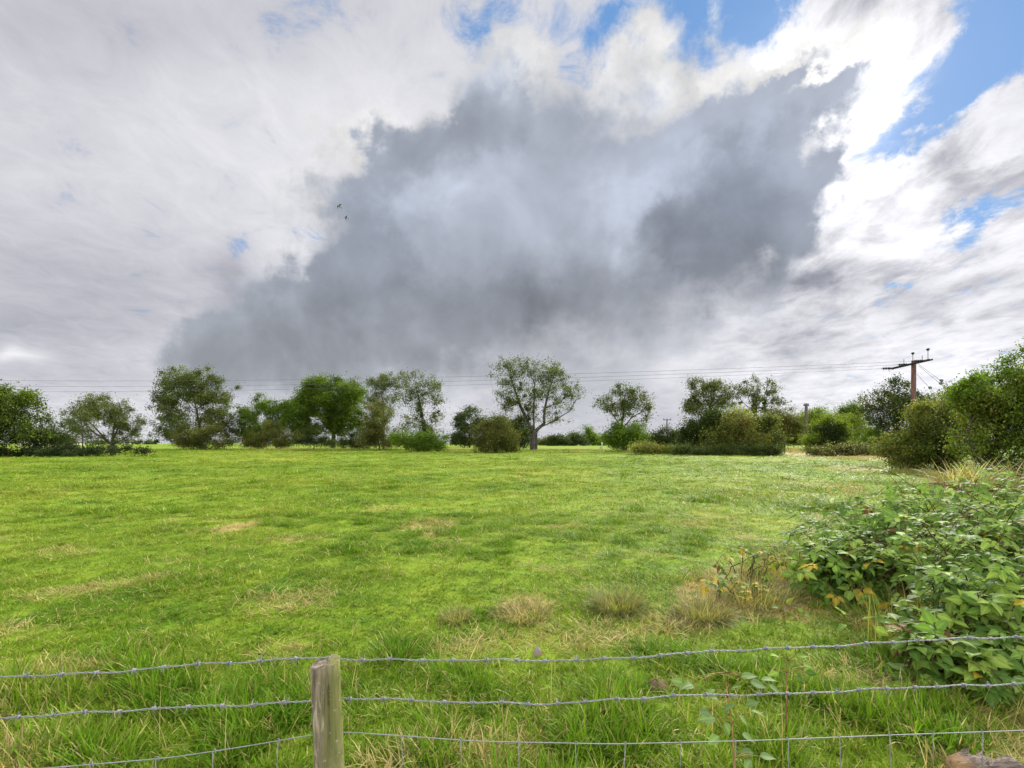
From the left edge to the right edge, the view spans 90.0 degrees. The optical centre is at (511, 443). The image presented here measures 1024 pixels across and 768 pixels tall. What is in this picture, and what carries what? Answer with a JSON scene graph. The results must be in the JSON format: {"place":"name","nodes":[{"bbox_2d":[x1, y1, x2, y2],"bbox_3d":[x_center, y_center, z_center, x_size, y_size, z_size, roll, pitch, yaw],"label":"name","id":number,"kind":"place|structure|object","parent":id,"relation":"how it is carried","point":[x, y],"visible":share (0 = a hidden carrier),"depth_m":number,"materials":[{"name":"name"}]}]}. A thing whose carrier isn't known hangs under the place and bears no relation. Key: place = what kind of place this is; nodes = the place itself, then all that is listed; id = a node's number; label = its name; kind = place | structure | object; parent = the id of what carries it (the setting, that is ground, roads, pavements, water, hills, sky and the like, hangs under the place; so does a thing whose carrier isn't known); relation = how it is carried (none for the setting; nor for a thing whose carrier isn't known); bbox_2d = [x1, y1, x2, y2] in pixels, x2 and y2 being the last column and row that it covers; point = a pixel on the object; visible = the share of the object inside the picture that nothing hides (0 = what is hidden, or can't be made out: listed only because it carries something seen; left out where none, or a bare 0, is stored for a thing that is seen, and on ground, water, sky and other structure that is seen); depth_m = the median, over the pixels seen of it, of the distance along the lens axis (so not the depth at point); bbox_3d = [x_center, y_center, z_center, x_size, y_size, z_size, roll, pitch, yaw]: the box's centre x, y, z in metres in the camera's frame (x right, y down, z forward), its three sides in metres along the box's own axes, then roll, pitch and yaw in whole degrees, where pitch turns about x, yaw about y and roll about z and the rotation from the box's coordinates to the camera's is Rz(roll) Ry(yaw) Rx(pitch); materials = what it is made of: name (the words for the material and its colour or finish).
{"place":"outdoors","nodes":[
{"label":"outdoors","id":0,"kind":"place"},
{"bbox_2d":[0,444,1023,767],"bbox_3d":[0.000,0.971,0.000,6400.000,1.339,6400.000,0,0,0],"label":"field","id":1,"kind":"structure","parent":0,"point":[364,616],"depth_m":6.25,"materials":[{"name":"green plant"}]},
{"bbox_2d":[0,379,72,452],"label":"tree","id":2,"kind":"object","parent":1,"relation":"on","point":[13,430],"visible":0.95,"depth_m":50.47,"materials":[{"name":"green plant"}]},
{"bbox_2d":[31,414,82,449],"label":"bush","id":3,"kind":"object","parent":1,"relation":"on","point":[62,439],"visible":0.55,"depth_m":52.81,"materials":[{"name":"green plant"}]},
{"bbox_2d":[36,393,113,446],"bbox_3d":[-49.569,-2.277,58.298,7.497,7.190,4.684,0,0,0],"label":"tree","id":4,"kind":"object","parent":1,"relation":"on","point":[79,416],"visible":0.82,"depth_m":58.29,"materials":[{"name":"green plant"}]},
{"bbox_2d":[0,436,155,456],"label":"hedge","id":5,"kind":"object","parent":1,"relation":"on","point":[38,449],"visible":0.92,"depth_m":50.68,"materials":[{"name":"green plant"}]},
{"bbox_2d":[58,391,150,452],"bbox_3d":[-51.212,-2.700,64.573,11.347,8.193,6.324,0,0,9],"label":"willow tree","id":6,"kind":"object","parent":1,"relation":"on","point":[121,426],"visible":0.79,"depth_m":64.08,"materials":[{"name":"green plant"}]},
{"bbox_2d":[136,363,247,448],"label":"ash tree","id":7,"kind":"object","parent":1,"relation":"on","point":[192,394],"visible":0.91,"depth_m":92.33,"materials":[{"name":"green plant"}]},
{"bbox_2d":[164,415,235,449],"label":"bush","id":8,"kind":"object","parent":1,"relation":"on","point":[200,437],"visible":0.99,"depth_m":87.04,"materials":[{"name":"green plant"}]},
{"bbox_2d":[84,438,317,443],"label":"hedgerow","id":9,"kind":"object","parent":1,"relation":"on","point":[142,441],"visible":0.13,"depth_m":327.61,"materials":[{"name":"green plant"}]},
{"bbox_2d":[230,419,303,448],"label":"hawthorn bush","id":10,"kind":"object","parent":1,"relation":"on","point":[281,440],"visible":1,"depth_m":87.35,"materials":[{"name":"green plant"}]},
{"bbox_2d":[226,390,316,448],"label":"tree","id":11,"kind":"object","parent":1,"relation":"on","point":[288,410],"visible":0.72,"depth_m":97.01,"materials":[{"name":"green plant"}]},
{"bbox_2d":[289,423,339,448],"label":"bush","id":12,"kind":"object","parent":1,"relation":"on","point":[309,438],"visible":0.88,"depth_m":93.65,"materials":[{"name":"green plant"}]},
{"bbox_2d":[284,371,373,447],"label":"oak tree","id":13,"kind":"object","parent":1,"relation":"on","point":[319,398],"visible":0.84,"depth_m":100.72,"materials":[{"name":"green plant"}]},
{"bbox_2d":[331,426,375,448],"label":"bush","id":14,"kind":"object","parent":1,"relation":"on","point":[349,443],"visible":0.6,"depth_m":93.44,"materials":[{"name":"green plant"}]},
{"bbox_2d":[351,395,402,449],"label":"bush","id":15,"kind":"object","parent":1,"relation":"on","point":[375,433],"visible":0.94,"depth_m":81.13,"materials":[{"name":"green plant"}]},
{"bbox_2d":[354,367,407,448],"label":"ash tree","id":16,"kind":"object","parent":1,"relation":"on","point":[382,384],"visible":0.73,"depth_m":90.22,"materials":[{"name":"green plant"}]},
{"bbox_2d":[386,423,450,451],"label":"bush","id":17,"kind":"object","parent":1,"relation":"on","point":[421,442],"visible":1,"depth_m":69.42,"materials":[{"name":"green plant"}]},
{"bbox_2d":[392,368,449,435],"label":"ash tree","id":18,"kind":"object","parent":1,"relation":"on","point":[422,422],"visible":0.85,"depth_m":76.18,"materials":[{"name":"green plant"}]},
{"bbox_2d":[433,602,478,627],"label":"grass tussock","id":19,"kind":"object","parent":1,"relation":"on","point":[447,618],"depth_m":4.40,"materials":[{"name":"beige plant"}]},
{"bbox_2d":[441,429,480,447],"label":"bush","id":20,"kind":"object","parent":1,"relation":"on","point":[459,438],"visible":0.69,"depth_m":117.32,"materials":[{"name":"green plant"}]},
{"bbox_2d":[450,404,486,446],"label":"tree","id":21,"kind":"object","parent":1,"relation":"on","point":[463,417],"visible":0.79,"depth_m":119.29,"materials":[{"name":"green plant"}]},
{"bbox_2d":[326,436,652,444],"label":"hedgerow","id":22,"kind":"object","parent":1,"relation":"on","point":[538,439],"visible":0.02,"depth_m":296.96,"materials":[{"name":"green plant"}]},
{"bbox_2d":[461,407,524,452],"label":"hawthorn bush","id":23,"kind":"object","parent":1,"relation":"on","point":[495,433],"visible":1,"depth_m":67.31,"materials":[{"name":"green plant"}]},
{"bbox_2d":[478,411,539,448],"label":"tree","id":24,"kind":"object","parent":1,"relation":"on","point":[521,424],"visible":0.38,"depth_m":96.72,"materials":[{"name":"green plant"}]},
{"bbox_2d":[0,633,1023,767],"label":"wire fence","id":25,"kind":"object","parent":1,"relation":"on","point":[327,722],"visible":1,"depth_m":1.35,"materials":[{"name":"grey metal"}]},
{"bbox_2d":[484,589,561,627],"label":"grass tussock","id":26,"kind":"object","parent":1,"relation":"on","point":[525,607],"depth_m":4.55,"materials":[{"name":"beige plant"}]},
{"bbox_2d":[486,352,585,449],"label":"ash tree","id":27,"kind":"object","parent":1,"relation":"on","point":[556,372],"visible":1,"depth_m":81.52,"materials":[{"name":"green plant"}]},
{"bbox_2d":[533,646,541,656],"bbox_3d":[0.181,1.488,3.653,0.062,0.092,0.040,0,0,0],"label":"stone","id":28,"kind":"object","parent":1,"relation":"on","point":[537,651],"visible":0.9,"depth_m":3.64,"materials":[{"name":"grey stone"}]},
{"bbox_2d":[537,435,550,445],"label":"bush","id":29,"kind":"object","parent":1,"relation":"on","point":[542,442],"visible":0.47,"depth_m":193.03,"materials":[{"name":"green plant"}]},
{"bbox_2d":[543,432,572,445],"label":"bush","id":30,"kind":"object","parent":1,"relation":"on","point":[556,440],"visible":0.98,"depth_m":169.05,"materials":[{"name":"green plant"}]},
{"bbox_2d":[567,429,588,445],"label":"bush","id":31,"kind":"object","parent":1,"relation":"on","point":[577,438],"visible":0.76,"depth_m":175.01,"materials":[{"name":"green plant"}]},
{"bbox_2d":[578,424,598,445],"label":"bush","id":32,"kind":"object","parent":1,"relation":"on","point":[593,440],"visible":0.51,"depth_m":181.44,"materials":[{"name":"green plant"}]},
{"bbox_2d":[591,430,608,445],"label":"bush","id":33,"kind":"object","parent":1,"relation":"on","point":[599,442],"visible":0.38,"depth_m":186.36,"materials":[{"name":"green plant"}]},
{"bbox_2d":[572,578,665,623],"bbox_3d":[0.954,1.377,4.640,0.823,0.275,0.854,0,0,-22],"label":"grass tussock","id":34,"kind":"object","parent":1,"relation":"on","point":[620,599],"depth_m":4.63,"materials":[{"name":"beige plant"}]},
{"bbox_2d":[590,412,654,451],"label":"bush","id":35,"kind":"object","parent":1,"relation":"on","point":[622,436],"visible":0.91,"depth_m":71.24,"materials":[{"name":"green plant"}]},
{"bbox_2d":[589,381,657,450],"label":"ash tree","id":36,"kind":"object","parent":1,"relation":"on","point":[624,405],"visible":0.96,"depth_m":76.30,"materials":[{"name":"green plant"}]},
{"bbox_2d":[625,435,682,454],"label":"bush","id":37,"kind":"object","parent":1,"relation":"on","point":[645,447],"visible":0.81,"depth_m":57.85,"materials":[{"name":"green plant"}]},
{"bbox_2d":[645,678,668,693],"bbox_3d":[0.907,1.507,3.196,0.166,0.083,0.160,0,0,0],"label":"rock","id":38,"kind":"object","parent":1,"relation":"on","point":[662,683],"visible":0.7,"depth_m":3.15,"materials":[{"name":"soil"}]},
{"bbox_2d":[642,422,677,445],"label":"bush","id":39,"kind":"object","parent":1,"relation":"on","point":[661,436],"visible":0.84,"depth_m":67.87,"materials":[{"name":"green plant"}]},
{"bbox_2d":[666,402,733,446],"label":"bush","id":40,"kind":"object","parent":1,"relation":"on","point":[706,419],"visible":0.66,"depth_m":60.31,"materials":[{"name":"green plant"}]},
{"bbox_2d":[659,584,751,632],"bbox_3d":[1.664,1.390,4.465,0.839,0.271,0.848,0,0,0],"label":"grass tussock","id":41,"kind":"object","parent":1,"relation":"on","point":[695,610],"depth_m":4.41,"materials":[{"name":"beige plant"}]},
{"bbox_2d":[677,375,737,423],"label":"ash tree","id":42,"kind":"object","parent":1,"relation":"on","point":[695,403],"visible":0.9,"depth_m":67.72,"materials":[{"name":"green plant"}]},
{"bbox_2d":[670,668,781,767],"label":"bramble shoot","id":43,"kind":"object","parent":1,"relation":"on","point":[707,717],"visible":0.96,"depth_m":1.95,"materials":[{"name":"green plant"}]},
{"bbox_2d":[667,437,788,455],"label":"hedge","id":44,"kind":"object","parent":1,"relation":"on","point":[729,450],"visible":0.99,"depth_m":53.88,"materials":[{"name":"green plant"}]},
{"bbox_2d":[692,396,777,453],"bbox_3d":[24.890,-2.030,58.135,9.131,6.927,6.876,0,0,-22],"label":"bush","id":45,"kind":"object","parent":1,"relation":"on","point":[737,426],"visible":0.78,"depth_m":57.40,"materials":[{"name":"green plant"}]},
{"bbox_2d":[698,546,789,602],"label":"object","id":46,"kind":"object","parent":1,"relation":"on","point":[720,588],"visible":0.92,"depth_m":5.40,"materials":[{"name":"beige plant"}]},
{"bbox_2d":[694,562,812,617],"bbox_3d":[2.321,1.355,4.876,1.128,0.350,1.172,0,0,0],"label":"dry grass clump","id":47,"kind":"object","parent":1,"relation":"on","point":[760,603],"visible":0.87,"depth_m":4.81,"materials":[{"name":"beige plant"}]},
{"bbox_2d":[725,373,791,419],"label":"ash tree","id":48,"kind":"object","parent":1,"relation":"on","point":[755,395],"visible":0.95,"depth_m":68.06,"materials":[{"name":"green plant"}]},
{"bbox_2d":[743,406,799,453],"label":"bush","id":49,"kind":"object","parent":1,"relation":"on","point":[765,422],"visible":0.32,"depth_m":58.52,"materials":[{"name":"green plant"}]},
{"bbox_2d":[740,535,815,584],"bbox_3d":[3.079,1.252,5.774,1.126,0.496,1.145,0,0,0],"label":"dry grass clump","id":50,"kind":"object","parent":1,"relation":"on","point":[781,569],"visible":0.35,"depth_m":5.83,"materials":[{"name":"brown plant"}]},
{"bbox_2d":[669,429,902,445],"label":"hedgerow","id":51,"kind":"object","parent":1,"relation":"on","point":[785,442],"visible":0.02,"depth_m":189.59,"materials":[{"name":"green plant"}]},
{"bbox_2d":[762,403,810,448],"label":"tree","id":52,"kind":"object","parent":1,"relation":"on","point":[787,425],"visible":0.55,"depth_m":86.45,"materials":[{"name":"green plant"}]},
{"bbox_2d":[772,598,811,623],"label":"bramble shoot","id":53,"kind":"object","parent":1,"relation":"on","point":[801,610],"visible":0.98,"depth_m":4.31,"materials":[{"name":"green plant"}]},
{"bbox_2d":[768,641,816,731],"bbox_3d":[1.419,1.284,2.601,0.232,0.498,0.128,0,0,-29],"label":"bramble shoot","id":54,"kind":"object","parent":1,"relation":"on","point":[809,672],"visible":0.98,"depth_m":2.61,"materials":[{"name":"green plant"}]},
{"bbox_2d":[803,403,808,447],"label":"electricity pole","id":55,"kind":"object","parent":1,"relation":"on","point":[806,405],"visible":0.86,"depth_m":83.80,"materials":[{"name":"grey wood"}]},
{"bbox_2d":[790,403,836,446],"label":"tree","id":56,"kind":"object","parent":1,"relation":"on","point":[819,411],"visible":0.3,"depth_m":90.71,"materials":[{"name":"green plant"}]},
{"bbox_2d":[787,407,862,449],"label":"bush","id":57,"kind":"object","parent":1,"relation":"on","point":[833,430],"visible":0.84,"depth_m":71.23,"materials":[{"name":"green plant"}]},
{"bbox_2d":[798,437,899,456],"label":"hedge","id":58,"kind":"object","parent":1,"relation":"on","point":[860,448],"visible":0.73,"depth_m":51.50,"materials":[{"name":"green plant"}]},
{"bbox_2d":[831,394,868,426],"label":"tree","id":59,"kind":"object","parent":1,"relation":"on","point":[845,408],"visible":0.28,"depth_m":99.30,"materials":[{"name":"green plant"}]},
{"bbox_2d":[832,410,875,444],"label":"bush","id":60,"kind":"object","parent":1,"relation":"on","point":[855,425],"visible":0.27,"depth_m":78.64,"materials":[{"name":"green plant"}]},
{"bbox_2d":[835,607,889,649],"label":"bramble shoot","id":61,"kind":"object","parent":1,"relation":"on","point":[880,631],"visible":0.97,"depth_m":3.66,"materials":[{"name":"green plant"}]},
{"bbox_2d":[851,425,892,445],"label":"bush","id":62,"kind":"object","parent":1,"relation":"on","point":[867,433],"visible":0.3,"depth_m":64.17,"materials":[{"name":"green plant"}]},
{"bbox_2d":[759,465,1023,578],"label":"bramble bush","id":63,"kind":"object","parent":1,"relation":"on","point":[1003,495],"visible":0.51,"depth_m":6.58,"materials":[{"name":"green plant"}]},
{"bbox_2d":[851,369,933,443],"bbox_3d":[47.790,-4.040,64.113,10.276,10.780,7.117,0,0,0],"label":"tree","id":64,"kind":"object","parent":1,"relation":"on","point":[892,404],"visible":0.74,"depth_m":63.84,"materials":[{"name":"green plant"}]},
{"bbox_2d":[822,579,969,648],"bbox_3d":[2.882,1.247,3.782,1.054,0.554,1.020,0,0,0],"label":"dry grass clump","id":65,"kind":"object","parent":1,"relation":"on","point":[873,625],"visible":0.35,"depth_m":3.89,"materials":[{"name":"green plant"}]},
{"bbox_2d":[776,479,1023,617],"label":"bramble bush","id":66,"kind":"object","parent":1,"relation":"on","point":[840,562],"visible":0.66,"depth_m":4.86,"materials":[{"name":"green plant"}]},
{"bbox_2d":[881,348,947,414],"bbox_3d":[24.415,-2.051,28.462,1.229,7.192,10.096,0,0,3],"label":"electricity pole","id":67,"kind":"object","parent":1,"relation":"on","point":[913,363],"visible":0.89,"depth_m":31.58,"materials":[{"name":"brown wood"}]},
{"bbox_2d":[0,369,865,391],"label":"overhead wire","id":68,"kind":"object","parent":67,"relation":"attached to","point":[445,385],"visible":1,"depth_m":38.53,"materials":[{"name":"black metal"}]},
{"bbox_2d":[7,365,885,386],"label":"overhead wire","id":69,"kind":"object","parent":67,"relation":"attached to","point":[351,383],"visible":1,"depth_m":38.96,"materials":[{"name":"black metal"}]},
{"bbox_2d":[0,361,906,380],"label":"overhead wire","id":70,"kind":"object","parent":67,"relation":"attached to","point":[506,375],"visible":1,"depth_m":34.20,"materials":[{"name":"black metal"}]},
{"bbox_2d":[867,380,1005,470],"bbox_3d":[21.271,-0.881,25.743,6.849,4.807,4.426,0,0,0],"label":"hawthorn bush","id":71,"kind":"object","parent":1,"relation":"on","point":[914,446],"visible":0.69,"depth_m":25.16,"materials":[{"name":"green plant"}]},
{"bbox_2d":[911,474,961,485],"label":"dead weeds","id":72,"kind":"object","parent":1,"relation":"on","point":[920,481],"visible":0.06,"depth_m":16.84,"materials":[{"name":"beige plant"}]},
{"bbox_2d":[868,528,1023,710],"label":"bramble bush","id":73,"kind":"object","parent":1,"relation":"on","point":[982,660],"visible":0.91,"depth_m":3.35,"materials":[{"name":"green plant"}]},
{"bbox_2d":[880,575,1023,634],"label":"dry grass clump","id":74,"kind":"object","parent":1,"relation":"on","point":[914,601],"visible":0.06,"depth_m":4.07,"materials":[{"name":"green plant"}]},
{"bbox_2d":[909,455,1023,494],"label":"dead weeds","id":75,"kind":"object","parent":1,"relation":"on","point":[951,477],"visible":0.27,"depth_m":15.25,"materials":[{"name":"beige plant"}]},
{"bbox_2d":[930,350,1023,477],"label":"bush","id":76,"kind":"object","parent":1,"relation":"on","point":[996,424],"visible":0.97,"depth_m":19.20,"materials":[{"name":"green plant"}]},
{"bbox_2d":[944,748,1023,767],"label":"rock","id":77,"kind":"object","parent":1,"relation":"on","point":[963,758],"visible":0.93,"depth_m":2.34,"materials":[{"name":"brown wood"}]},
{"bbox_2d":[951,460,1023,494],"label":"dead weeds","id":78,"kind":"object","parent":1,"relation":"on","point":[1017,485],"visible":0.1,"depth_m":15.34,"materials":[{"name":"brown plant"}]},
{"bbox_2d":[975,452,1023,489],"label":"dead weeds","id":79,"kind":"object","parent":1,"relation":"on","point":[1007,470],"visible":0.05,"depth_m":16.25,"materials":[{"name":"brown plant"}]},
{"bbox_2d":[1001,336,1023,385],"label":"tree","id":80,"kind":"object","parent":1,"relation":"on","point":[1021,350],"visible":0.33,"depth_m":20.14,"materials":[{"name":"green plant"}]},
{"bbox_2d":[0,0,1023,443],"label":"sky","id":81,"kind":"structure","parent":0,"point":[597,188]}
]}

